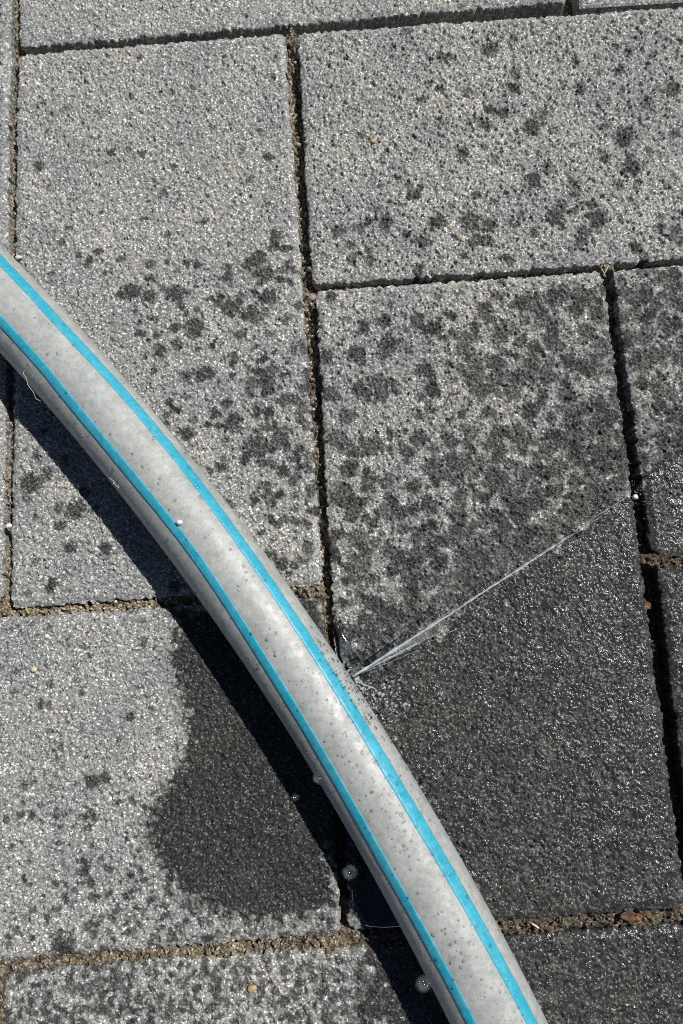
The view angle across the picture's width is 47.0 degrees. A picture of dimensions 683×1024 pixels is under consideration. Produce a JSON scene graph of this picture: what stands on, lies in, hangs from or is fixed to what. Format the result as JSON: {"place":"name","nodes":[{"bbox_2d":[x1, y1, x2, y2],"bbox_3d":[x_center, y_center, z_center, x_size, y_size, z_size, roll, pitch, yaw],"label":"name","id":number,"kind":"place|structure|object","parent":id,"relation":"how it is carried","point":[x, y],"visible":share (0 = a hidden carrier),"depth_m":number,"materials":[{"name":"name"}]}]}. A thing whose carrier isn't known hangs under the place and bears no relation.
{"place":"outdoors","nodes":[
{"label":"outdoors","id":0,"kind":"place"},
{"bbox_2d":[0,0,682,1023],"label":"pavement","id":1,"kind":"structure","parent":0,"point":[156,772],"depth_m":0.25,"materials":[{"name":"concrete"}]},
{"bbox_2d":[247,985,256,992],"bbox_3d":[-0.026,0.137,0.225,0.003,0.001,0.002,-3,80,0],"label":"pebble","id":2,"kind":"object","parent":1,"relation":"on","point":[251,988],"visible":1,"depth_m":0.23,"materials":[{"name":"stone"}]},
{"bbox_2d":[0,244,547,1023],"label":"garden hose","id":3,"kind":"object","parent":1,"relation":"on","point":[118,430],"visible":1,"depth_m":0.22,"materials":[{"name":"grey plastic"}]},
{"bbox_2d":[176,520,182,524],"bbox_3d":[-0.046,0.003,0.225,0.002,0.002,0.002,-3,80,0],"label":"pebble","id":4,"kind":"object","parent":3,"relation":"on","point":[179,522],"visible":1,"depth_m":0.23,"materials":[{"name":"stone"}]},
{"bbox_2d":[2,247,498,1003],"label":"water beads","id":5,"kind":"object","parent":3,"relation":"on","point":[312,627],"visible":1,"depth_m":0.22},
{"bbox_2d":[313,773,322,782],"bbox_3d":[-0.004,0.047,0.140,0.002,0.002,0.002,-3,80,0],"label":"water drop","id":6,"kind":"object","parent":3,"relation":"on","point":[317,774],"visible":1,"depth_m":0.14,"materials":[{"name":"clear liquid"}]},
{"bbox_2d":[360,488,637,715],"bbox_3d":[0.051,0.025,0.237,0.123,0.015,0.023,-38,82,-6],"label":"water jet","id":7,"kind":"object","parent":3,"relation":"in","point":[364,669],"visible":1,"depth_m":0.23,"materials":[{"name":"white"}]},
{"bbox_2d":[0,0,682,1023],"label":"joint sand","id":8,"kind":"structure","parent":1,"relation":"on","point":[324,594],"depth_m":0.25,"materials":[{"name":"sand"}]},
{"bbox_2d":[294,142,300,147],"bbox_3d":[-0.015,-0.128,0.274,0.002,0.002,0.002,-3,80,0],"label":"pebble","id":9,"kind":"object","parent":8,"relation":"on","point":[297,144],"visible":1,"depth_m":0.27,"materials":[{"name":"stone"}]},
{"bbox_2d":[308,293,315,300],"bbox_3d":[-0.010,-0.072,0.264,0.003,0.002,0.003,-3,80,0],"label":"pebble","id":10,"kind":"object","parent":8,"relation":"on","point":[311,296],"visible":1,"depth_m":0.26,"materials":[{"name":"stone"}]},
{"bbox_2d":[620,910,637,922],"bbox_3d":[0.084,0.117,0.228,0.005,0.001,0.003,-3,80,0],"label":"leaf scrap","id":11,"kind":"object","parent":8,"relation":"on","point":[629,916],"visible":1,"depth_m":0.23,"materials":[{"name":"brown plant"}]},
{"bbox_2d":[636,914,642,920],"bbox_3d":[0.086,0.117,0.227,0.002,0.001,0.002,-3,80,0],"label":"leaf scrap","id":12,"kind":"object","parent":8,"relation":"on","point":[639,917],"visible":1,"depth_m":0.23,"materials":[{"name":"orange plant"}]},
{"bbox_2d":[646,601,650,608],"bbox_3d":[0.096,0.029,0.245,0.002,0.001,0.003,-3,80,0],"label":"leaf scrap","id":13,"kind":"object","parent":8,"relation":"on","point":[648,604],"visible":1,"depth_m":0.24,"materials":[{"name":"orange plant"}]},
{"bbox_2d":[343,866,355,878],"bbox_3d":[0.001,0.058,0.126,0.002,0.002,0.002,-3,80,0],"label":"water drop","id":14,"kind":"object","parent":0,"point":[353,876],"visible":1,"depth_m":0.13,"materials":[{"name":"clear liquid"}]},
{"bbox_2d":[417,977,430,990],"bbox_3d":[0.012,0.068,0.113,0.002,0.002,0.002,-3,80,0],"label":"water drop","id":15,"kind":"object","parent":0,"point":[422,989],"visible":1,"depth_m":0.11,"materials":[{"name":"clear liquid"}]}
]}

